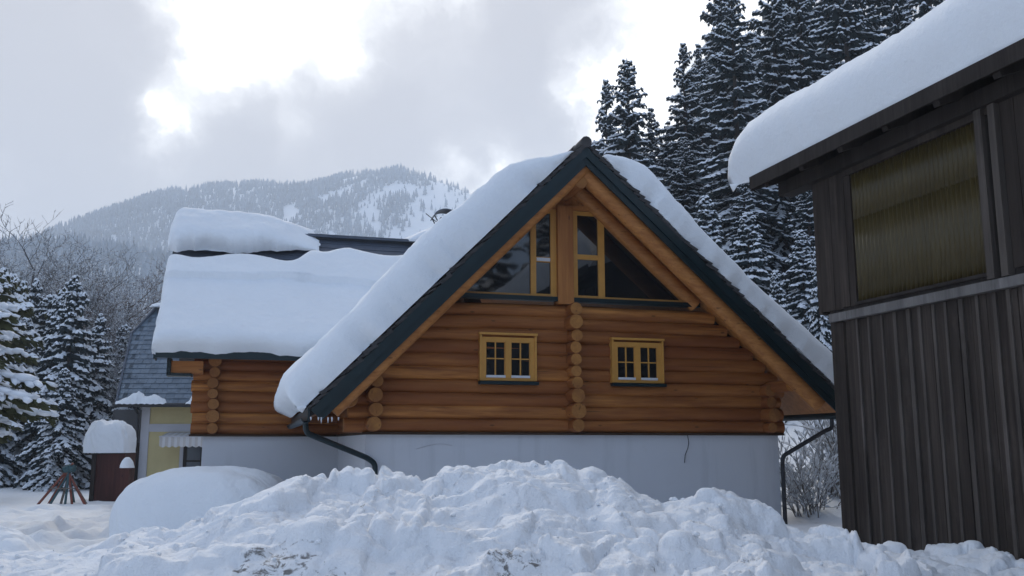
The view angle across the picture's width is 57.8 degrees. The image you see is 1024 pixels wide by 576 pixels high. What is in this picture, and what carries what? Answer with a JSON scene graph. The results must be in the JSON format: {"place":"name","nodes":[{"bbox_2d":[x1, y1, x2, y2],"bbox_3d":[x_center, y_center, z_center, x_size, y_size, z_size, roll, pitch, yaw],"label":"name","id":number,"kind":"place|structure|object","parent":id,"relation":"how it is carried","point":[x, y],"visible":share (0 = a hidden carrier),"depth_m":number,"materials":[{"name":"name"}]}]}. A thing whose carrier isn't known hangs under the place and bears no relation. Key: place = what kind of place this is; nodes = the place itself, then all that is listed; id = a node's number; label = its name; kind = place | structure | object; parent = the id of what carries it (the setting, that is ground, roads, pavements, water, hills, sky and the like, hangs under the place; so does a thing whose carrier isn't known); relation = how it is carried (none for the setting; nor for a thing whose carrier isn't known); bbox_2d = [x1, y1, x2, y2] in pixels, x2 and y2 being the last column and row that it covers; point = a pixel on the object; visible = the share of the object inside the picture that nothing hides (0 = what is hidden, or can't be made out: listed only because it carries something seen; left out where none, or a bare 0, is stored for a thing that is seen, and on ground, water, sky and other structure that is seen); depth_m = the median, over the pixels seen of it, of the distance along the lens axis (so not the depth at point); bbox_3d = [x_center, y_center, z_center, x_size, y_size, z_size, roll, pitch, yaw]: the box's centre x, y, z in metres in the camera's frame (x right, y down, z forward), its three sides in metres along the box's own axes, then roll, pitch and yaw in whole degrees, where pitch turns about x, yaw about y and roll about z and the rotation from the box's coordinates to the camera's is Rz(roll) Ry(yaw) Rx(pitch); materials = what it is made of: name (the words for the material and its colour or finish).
{"place":"outdoors","nodes":[
{"label":"outdoors","id":0,"kind":"place"},
{"bbox_2d":[26,259,160,380],"bbox_3d":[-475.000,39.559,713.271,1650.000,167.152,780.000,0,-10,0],"label":"foothill","id":1,"kind":"structure","parent":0,"point":[106,272],"depth_m":664.97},
{"bbox_2d":[0,231,172,353],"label":"foothill forest","id":2,"kind":"object","parent":1,"relation":"on","point":[141,256],"visible":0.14,"depth_m":688.04,"materials":[{"name":"grey plant"}]},
{"bbox_2d":[50,176,470,252],"bbox_3d":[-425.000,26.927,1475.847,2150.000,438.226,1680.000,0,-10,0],"label":"mountain","id":3,"kind":"structure","parent":0,"point":[439,191],"depth_m":1236.20,"materials":[{"name":"white snow"}]},
{"bbox_2d":[18,164,468,255],"bbox_3d":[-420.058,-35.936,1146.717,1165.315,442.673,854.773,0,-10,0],"label":"mountain forest","id":4,"kind":"object","parent":3,"relation":"on","point":[89,224],"visible":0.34,"depth_m":1258.10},
{"bbox_2d":[0,420,841,553],"bbox_3d":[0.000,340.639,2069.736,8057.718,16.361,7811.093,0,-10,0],"label":"snow ground","id":5,"kind":"structure","parent":0,"point":[75,527],"depth_m":20.27,"materials":[{"name":"white snow"}]},
{"bbox_2d":[7,271,15,292],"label":"pine tree","id":6,"kind":"object","parent":5,"relation":"on","point":[12,278],"visible":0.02,"depth_m":41.64,"materials":[{"name":"wood"}]},
{"bbox_2d":[0,267,26,486],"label":"spruce tree","id":7,"kind":"object","parent":5,"relation":"on","point":[7,476],"visible":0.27,"depth_m":36.43,"materials":[{"name":"green plant"}]},
{"bbox_2d":[0,270,40,418],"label":"pine tree","id":8,"kind":"object","parent":5,"relation":"on","point":[23,369],"visible":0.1,"depth_m":28.89,"materials":[{"name":"wood"}]},
{"bbox_2d":[1,317,40,475],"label":"spruce tree","id":9,"kind":"object","parent":5,"relation":"on","point":[29,325],"visible":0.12,"depth_m":39.17,"materials":[{"name":"green plant"}]},
{"bbox_2d":[4,277,40,447],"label":"pine tree","id":10,"kind":"object","parent":5,"relation":"on","point":[22,290],"visible":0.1,"depth_m":40.48,"materials":[{"name":"wood"}]},
{"bbox_2d":[3,278,45,446],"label":"spruce tree","id":11,"kind":"object","parent":5,"relation":"on","point":[36,290],"visible":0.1,"depth_m":44.46,"materials":[{"name":"green plant"}]},
{"bbox_2d":[0,287,59,443],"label":"pine tree","id":12,"kind":"object","parent":5,"relation":"on","point":[25,402],"visible":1,"depth_m":17.07,"materials":[{"name":"green wood"}]},
{"bbox_2d":[0,273,59,432],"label":"pine tree","id":13,"kind":"object","parent":5,"relation":"on","point":[25,309],"visible":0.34,"depth_m":26.42,"materials":[{"name":"green wood"}]},
{"bbox_2d":[0,526,59,553],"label":"snow bank","id":14,"kind":"structure","parent":5,"relation":"on","point":[13,540],"depth_m":9.58,"materials":[{"name":"white snow"}]},
{"bbox_2d":[3,296,76,485],"bbox_3d":[-19.118,4.659,38.262,2.745,9.042,2.869,5,-11,-26],"label":"spruce tree","id":15,"kind":"object","parent":5,"relation":"on","point":[31,431],"visible":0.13,"depth_m":38.17,"materials":[{"name":"green plant"}]},
{"bbox_2d":[0,237,85,310],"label":"frosty tree","id":16,"kind":"object","parent":5,"relation":"on","point":[13,266],"visible":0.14,"depth_m":56.39,"materials":[{"name":"grey plant"}]},
{"bbox_2d":[2,237,84,292],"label":"frosty tree","id":17,"kind":"object","parent":5,"relation":"on","point":[36,272],"visible":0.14,"depth_m":63.01,"materials":[{"name":"grey plant"}]},
{"bbox_2d":[19,293,84,456],"bbox_3d":[-21.471,4.911,42.664,3.957,9.684,4.136,-2,-10,12],"label":"spruce tree","id":18,"kind":"object","parent":5,"relation":"on","point":[46,302],"visible":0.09,"depth_m":43.16,"materials":[{"name":"green plant"}]},
{"bbox_2d":[13,274,101,489],"bbox_3d":[-17.011,4.161,35.914,3.388,9.506,3.225,9,-13,-41],"label":"spruce tree","id":19,"kind":"object","parent":5,"relation":"on","point":[66,349],"visible":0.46,"depth_m":35.81,"materials":[{"name":"green plant"}]},
{"bbox_2d":[28,366,86,491],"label":"spruce tree","id":20,"kind":"object","parent":5,"relation":"on","point":[55,454],"visible":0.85,"depth_m":33.90,"materials":[{"name":"green plant"}]},
{"bbox_2d":[34,286,81,417],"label":"pine tree","id":21,"kind":"object","parent":5,"relation":"on","point":[65,290],"visible":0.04,"depth_m":41.81,"materials":[{"name":"wood"}]},
{"bbox_2d":[37,463,87,503],"bbox_3d":[-12.678,5.614,26.488,1.465,1.252,0.960,0,-10,0],"label":"pole stack","id":22,"kind":"object","parent":5,"relation":"on","point":[68,469],"visible":0.8,"depth_m":26.32,"materials":[{"name":"wood"}]},
{"bbox_2d":[30,265,97,330],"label":"frosty tree","id":23,"kind":"object","parent":5,"relation":"on","point":[83,286],"visible":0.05,"depth_m":56.65,"materials":[{"name":"grey plant"}]},
{"bbox_2d":[0,201,135,321],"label":"frosty tree","id":24,"kind":"object","parent":5,"relation":"on","point":[69,256],"visible":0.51,"depth_m":57.85,"materials":[{"name":"grey plant"}]},
{"bbox_2d":[66,307,93,421],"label":"spruce tree","id":25,"kind":"object","parent":5,"relation":"on","point":[76,327],"visible":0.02,"depth_m":42.17,"materials":[{"name":"green plant"}]},
{"bbox_2d":[48,279,124,382],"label":"frosty tree","id":26,"kind":"object","parent":5,"relation":"on","point":[108,310],"visible":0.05,"depth_m":50.70,"materials":[{"name":"grey plant"}]},
{"bbox_2d":[25,240,152,355],"bbox_3d":[-25.867,3.965,54.014,11.086,12.392,10.031,0,-10,3],"label":"frosty tree","id":27,"kind":"object","parent":5,"relation":"on","point":[102,276],"visible":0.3,"depth_m":54.38,"materials":[{"name":"grey plant"}]},
{"bbox_2d":[44,286,145,384],"bbox_3d":[-21.083,4.783,48.784,7.732,9.570,8.930,-2,-10,13],"label":"frosty tree","id":28,"kind":"object","parent":5,"relation":"on","point":[120,317],"visible":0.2,"depth_m":46.37,"materials":[{"name":"grey plant"}]},
{"bbox_2d":[27,261,162,330],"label":"frosty tree","id":29,"kind":"object","parent":5,"relation":"on","point":[147,284],"visible":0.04,"depth_m":66.95,"materials":[{"name":"grey plant"}]},
{"bbox_2d":[75,313,115,477],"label":"spruce tree","id":30,"kind":"object","parent":5,"relation":"on","point":[99,331],"visible":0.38,"depth_m":40.30,"materials":[{"name":"green plant"}]},
{"bbox_2d":[51,283,160,383],"bbox_3d":[-23.860,4.820,54.640,9.240,10.989,10.212,3,-10,-20],"label":"frosty tree","id":31,"kind":"object","parent":5,"relation":"on","point":[118,308],"visible":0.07,"depth_m":55.65,"materials":[{"name":"grey plant"}]},
{"bbox_2d":[81,304,132,416],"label":"frosty tree","id":32,"kind":"object","parent":5,"relation":"on","point":[116,349],"visible":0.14,"depth_m":44.15,"materials":[{"name":"grey plant"}]},
{"bbox_2d":[93,352,125,419],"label":"frosty tree","id":33,"kind":"object","parent":5,"relation":"on","point":[114,378],"visible":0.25,"depth_m":40.43,"materials":[{"name":"grey plant"}]},
{"bbox_2d":[86,452,136,501],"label":"shed","id":34,"kind":"structure","parent":5,"relation":"on","point":[105,475],"depth_m":27.85,"materials":[{"name":"brown wood"}]},
{"bbox_2d":[83,419,136,452],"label":"snow","id":35,"kind":"structure","parent":34,"relation":"on","point":[111,436],"depth_m":27.97,"materials":[{"name":"white snow"}]},
{"bbox_2d":[97,338,128,409],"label":"frosty tree","id":36,"kind":"object","parent":5,"relation":"on","point":[111,377],"visible":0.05,"depth_m":43.85,"materials":[{"name":"grey plant"}]},
{"bbox_2d":[102,324,131,418],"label":"tree","id":37,"kind":"object","parent":5,"relation":"on","point":[125,327],"visible":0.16,"depth_m":44.88,"materials":[{"name":"green plant"}]},
{"bbox_2d":[82,255,166,373],"bbox_3d":[-20.148,3.772,47.357,7.138,10.926,9.818,7,-12,-37],"label":"frosty tree","id":38,"kind":"object","parent":5,"relation":"on","point":[153,292],"visible":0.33,"depth_m":47.07,"materials":[{"name":"grey plant"}]},
{"bbox_2d":[119,468,133,494],"bbox_3d":[-10.600,5.658,25.414,0.300,1.440,0.300,0,-10,0],"label":"wooden post","id":39,"kind":"object","parent":5,"relation":"on","point":[126,478],"visible":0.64,"depth_m":25.38,"materials":[{"name":"brown wood"}]},
{"bbox_2d":[120,457,134,467],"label":"snow","id":40,"kind":"structure","parent":39,"relation":"on","point":[126,462],"depth_m":25.44,"materials":[{"name":"white snow"}]},
{"bbox_2d":[106,309,149,369],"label":"frosty tree","id":41,"kind":"object","parent":5,"relation":"on","point":[117,347],"visible":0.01,"depth_m":44.36,"materials":[{"name":"grey plant"}]},
{"bbox_2d":[112,307,202,480],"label":"yellow house","id":42,"kind":"structure","parent":5,"relation":"on","point":[165,441],"depth_m":33.62,"materials":[{"name":"blue stone"}]},
{"bbox_2d":[111,370,141,414],"bbox_3d":[-15.404,5.438,37.592,2.322,6.799,2.427,2,-10,-13],"label":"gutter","id":43,"kind":"object","parent":42,"relation":"attached to","point":[124,408],"visible":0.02,"depth_m":37.55,"materials":[{"name":"grey metal"}]},
{"bbox_2d":[115,391,165,403],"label":"eaves snow","id":44,"kind":"structure","parent":42,"relation":"on","point":[138,397],"depth_m":32.97,"materials":[{"name":"white snow"}]},
{"bbox_2d":[149,303,159,307],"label":"roof snow","id":45,"kind":"structure","parent":42,"relation":"on","point":[156,305],"depth_m":36.28,"materials":[{"name":"white snow"}]},
{"bbox_2d":[179,446,201,467],"bbox_3d":[-11.480,6.258,33.410,1.000,1.700,0.070,0,-10,0],"label":"window","id":46,"kind":"structure","parent":42,"relation":"in","point":[191,456],"depth_m":33.42,"materials":[{"name":"grey glass"}]},
{"bbox_2d":[109,466,283,536],"bbox_3d":[-5.427,3.964,16.567,3.376,1.558,2.056,-1,-10,6],"label":"snow mound","id":47,"kind":"object","parent":5,"relation":"on","point":[173,498],"visible":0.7,"depth_m":15.82,"materials":[{"name":"white snow"}]},
{"bbox_2d":[0,459,933,575],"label":"snow bank","id":48,"kind":"structure","parent":5,"relation":"on","point":[511,517],"depth_m":6.84,"materials":[{"name":"white snow"}]},
{"bbox_2d":[153,136,835,523],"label":"log house","id":49,"kind":"structure","parent":5,"relation":"on","point":[607,318],"depth_m":16.37,"materials":[{"name":"brown wood"}]},
{"bbox_2d":[168,207,319,253],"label":"roof snow","id":50,"kind":"structure","parent":49,"relation":"on","point":[198,229],"depth_m":21.24,"materials":[{"name":"white snow"}]},
{"bbox_2d":[151,248,463,356],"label":"roof snow","id":51,"kind":"structure","parent":49,"relation":"on","point":[232,303],"depth_m":19.44,"materials":[{"name":"white snow"}]},
{"bbox_2d":[405,227,430,240],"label":"roof snow","id":52,"kind":"structure","parent":49,"relation":"on","point":[415,237],"depth_m":22.98,"materials":[{"name":"white snow"}]},
{"bbox_2d":[274,151,573,417],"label":"roof snow","id":53,"kind":"structure","parent":49,"relation":"on","point":[428,259],"depth_m":14.76,"materials":[{"name":"white snow"}]},
{"bbox_2d":[478,332,538,384],"bbox_3d":[-0.065,1.215,15.914,1.050,0.885,0.180,3,-10,-15],"label":"small window","id":54,"kind":"structure","parent":49,"relation":"in","point":[506,366],"depth_m":15.89,"materials":[{"name":"yellow wood"}]},
{"bbox_2d":[460,209,557,301],"bbox_3d":[-0.130,-0.623,16.262,1.905,1.675,0.170,3,-10,-15],"label":"gable window","id":55,"kind":"structure","parent":49,"relation":"in","point":[527,272],"depth_m":16.34,"materials":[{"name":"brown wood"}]},
{"bbox_2d":[573,211,699,307],"bbox_3d":[2.250,-0.514,16.913,2.455,1.675,0.170,3,-10,-15],"label":"gable window","id":56,"kind":"structure","parent":49,"relation":"in","point":[605,272],"depth_m":16.79,"materials":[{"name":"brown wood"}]},
{"bbox_2d":[609,337,666,386],"bbox_3d":[2.238,1.328,16.543,1.030,0.860,0.180,3,-10,-15],"label":"small window","id":57,"kind":"structure","parent":49,"relation":"in","point":[633,364],"depth_m":16.52,"materials":[{"name":"yellow wood"}]},
{"bbox_2d":[602,154,833,384],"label":"roof snow","id":58,"kind":"structure","parent":49,"relation":"on","point":[679,219],"depth_m":16.27,"materials":[{"name":"white snow"}]},
{"bbox_2d":[590,79,620,149],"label":"spruce tree","id":59,"kind":"object","parent":5,"relation":"on","point":[606,130],"visible":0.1,"depth_m":47.95,"materials":[{"name":"green plant"}]},
{"bbox_2d":[596,59,670,190],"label":"spruce tree","id":60,"kind":"object","parent":5,"relation":"on","point":[629,140],"visible":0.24,"depth_m":43.68,"materials":[{"name":"green plant"}]},
{"bbox_2d":[632,107,665,176],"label":"spruce tree","id":61,"kind":"object","parent":5,"relation":"on","point":[649,150],"visible":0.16,"depth_m":48.18,"materials":[{"name":"green plant"}]},
{"bbox_2d":[653,121,695,203],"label":"spruce tree","id":62,"kind":"object","parent":5,"relation":"on","point":[663,148],"visible":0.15,"depth_m":46.52,"materials":[{"name":"green plant"}]},
{"bbox_2d":[666,137,701,217],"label":"spruce tree","id":63,"kind":"object","parent":5,"relation":"on","point":[689,195],"visible":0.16,"depth_m":44.33,"materials":[{"name":"green plant"}]},
{"bbox_2d":[655,43,714,217],"bbox_3d":[8.528,-4.083,45.329,4.276,16.862,4.328,-5,-11,25],"label":"spruce tree","id":64,"kind":"object","parent":5,"relation":"on","point":[678,129],"visible":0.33,"depth_m":45.88,"materials":[{"name":"green plant"}]},
{"bbox_2d":[677,43,730,215],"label":"spruce tree","id":65,"kind":"object","parent":5,"relation":"on","point":[707,142],"visible":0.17,"depth_m":49.04,"materials":[{"name":"green plant"}]},
{"bbox_2d":[693,195,732,254],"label":"spruce tree","id":66,"kind":"object","parent":5,"relation":"on","point":[706,215],"visible":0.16,"depth_m":34.72,"materials":[{"name":"green plant"}]},
{"bbox_2d":[705,40,724,199],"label":"spruce tree","id":67,"kind":"object","parent":5,"relation":"on","point":[721,137],"depth_m":58.58,"materials":[{"name":"green plant"}]},
{"bbox_2d":[696,171,736,254],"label":"spruce tree","id":68,"kind":"object","parent":5,"relation":"on","point":[714,197],"visible":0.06,"depth_m":41.58,"materials":[{"name":"green plant"}]},
{"bbox_2d":[690,1,751,113],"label":"spruce tree","id":69,"kind":"object","parent":5,"relation":"on","point":[703,36],"depth_m":63.53,"materials":[{"name":"green plant"}]},
{"bbox_2d":[676,0,768,260],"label":"spruce tree","id":70,"kind":"object","parent":5,"relation":"on","point":[707,49],"visible":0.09,"depth_m":54.24,"materials":[{"name":"green plant"}]},
{"bbox_2d":[693,0,798,314],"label":"spruce tree","id":71,"kind":"object","parent":5,"relation":"on","point":[736,65],"visible":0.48,"depth_m":41.55,"materials":[{"name":"green plant"}]},
{"bbox_2d":[722,183,772,285],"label":"spruce tree","id":72,"kind":"object","parent":5,"relation":"on","point":[744,191],"visible":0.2,"depth_m":38.96,"materials":[{"name":"green plant"}]},
{"bbox_2d":[747,31,761,113],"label":"spruce tree","id":73,"kind":"object","parent":5,"relation":"on","point":[752,50],"visible":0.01,"depth_m":63.54,"materials":[{"name":"green plant"}]},
{"bbox_2d":[728,211,789,314],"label":"spruce tree","id":74,"kind":"object","parent":5,"relation":"on","point":[750,257],"visible":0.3,"depth_m":33.49,"materials":[{"name":"green plant"}]},
{"bbox_2d":[759,34,785,271],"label":"spruce tree","id":75,"kind":"object","parent":5,"relation":"on","point":[780,74],"depth_m":53.72,"materials":[{"name":"green plant"}]},
{"bbox_2d":[743,0,812,309],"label":"spruce tree","id":76,"kind":"object","parent":5,"relation":"on","point":[778,28],"visible":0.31,"depth_m":43.93,"materials":[{"name":"green plant"}]},
{"bbox_2d":[728,0,829,207],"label":"spruce tree","id":77,"kind":"object","parent":5,"relation":"on","point":[815,46],"visible":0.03,"depth_m":53.08,"materials":[{"name":"green plant"}]},
{"bbox_2d":[769,270,791,422],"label":"young spruce","id":78,"kind":"object","parent":5,"relation":"on","point":[775,285],"visible":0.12,"depth_m":26.29,"materials":[{"name":"green plant"}]},
{"bbox_2d":[765,0,830,223],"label":"spruce tree","id":79,"kind":"object","parent":5,"relation":"on","point":[803,22],"visible":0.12,"depth_m":48.48,"materials":[{"name":"green plant"}]},
{"bbox_2d":[780,229,831,345],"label":"spruce tree","id":80,"kind":"object","parent":5,"relation":"on","point":[800,298],"visible":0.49,"depth_m":32.42,"materials":[{"name":"green plant"}]},
{"bbox_2d":[780,190,831,344],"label":"spruce tree","id":81,"kind":"object","parent":5,"relation":"on","point":[806,205],"visible":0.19,"depth_m":34.28,"materials":[{"name":"green plant"}]},
{"bbox_2d":[778,426,840,517],"bbox_3d":[6.234,3.810,19.589,2.894,2.223,2.763,1,-10,-7],"label":"snowy shrub","id":82,"kind":"object","parent":5,"relation":"on","point":[795,486],"visible":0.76,"depth_m":19.21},
{"bbox_2d":[789,192,829,329],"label":"spruce tree","id":83,"kind":"object","parent":5,"relation":"on","point":[811,213],"visible":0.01,"depth_m":37.13,"materials":[{"name":"green plant"}]},
{"bbox_2d":[780,419,840,498],"bbox_3d":[7.397,2.833,20.183,3.205,3.742,3.176,-4,-10,21],"label":"snowy shrub","id":84,"kind":"object","parent":5,"relation":"on","point":[830,440],"visible":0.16,"depth_m":20.14,"materials":[{"name":"white snow"}]},
{"bbox_2d":[807,247,831,351],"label":"young spruce","id":85,"kind":"object","parent":5,"relation":"on","point":[821,332],"visible":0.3,"depth_m":25.14,"materials":[{"name":"green plant"}]},
{"bbox_2d":[811,0,844,70],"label":"spruce tree","id":86,"kind":"object","parent":5,"relation":"on","point":[819,9],"visible":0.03,"depth_m":55.28,"materials":[{"name":"green plant"}]},
{"bbox_2d":[802,0,886,220],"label":"spruce tree","id":87,"kind":"object","parent":5,"relation":"on","point":[843,27],"visible":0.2,"depth_m":41.15,"materials":[{"name":"green plant"}]},
{"bbox_2d":[828,0,894,69],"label":"spruce tree","id":88,"kind":"object","parent":5,"relation":"on","point":[871,10],"visible":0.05,"depth_m":46.47,"materials":[{"name":"green plant"}]},
{"bbox_2d":[749,38,1023,559],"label":"barn","id":89,"kind":"structure","parent":5,"relation":"on","point":[918,205],"depth_m":10.78,"materials":[{"name":"wood"}]},
{"bbox_2d":[728,0,1023,191],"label":"snow","id":90,"kind":"structure","parent":89,"relation":"on","point":[944,39],"depth_m":10.96,"materials":[{"name":"white snow"}]},
{"bbox_2d":[873,0,916,43],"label":"spruce tree","id":91,"kind":"object","parent":5,"relation":"on","point":[891,29],"visible":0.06,"depth_m":50.76,"materials":[{"name":"green plant"}]},
{"bbox_2d":[896,0,944,30],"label":"spruce tree","id":92,"kind":"object","parent":5,"relation":"on","point":[925,6],"visible":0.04,"depth_m":44.77,"materials":[{"name":"green plant"}]},
{"bbox_2d":[909,540,1023,575],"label":"snow bank","id":93,"kind":"structure","parent":5,"relation":"on","point":[971,558],"depth_m":8.95,"materials":[{"name":"white snow"}]},
{"bbox_2d":[0,0,934,242],"label":"sky","id":94,"kind":"structure","parent":0,"point":[103,103],"materials":[{"name":"grey"}]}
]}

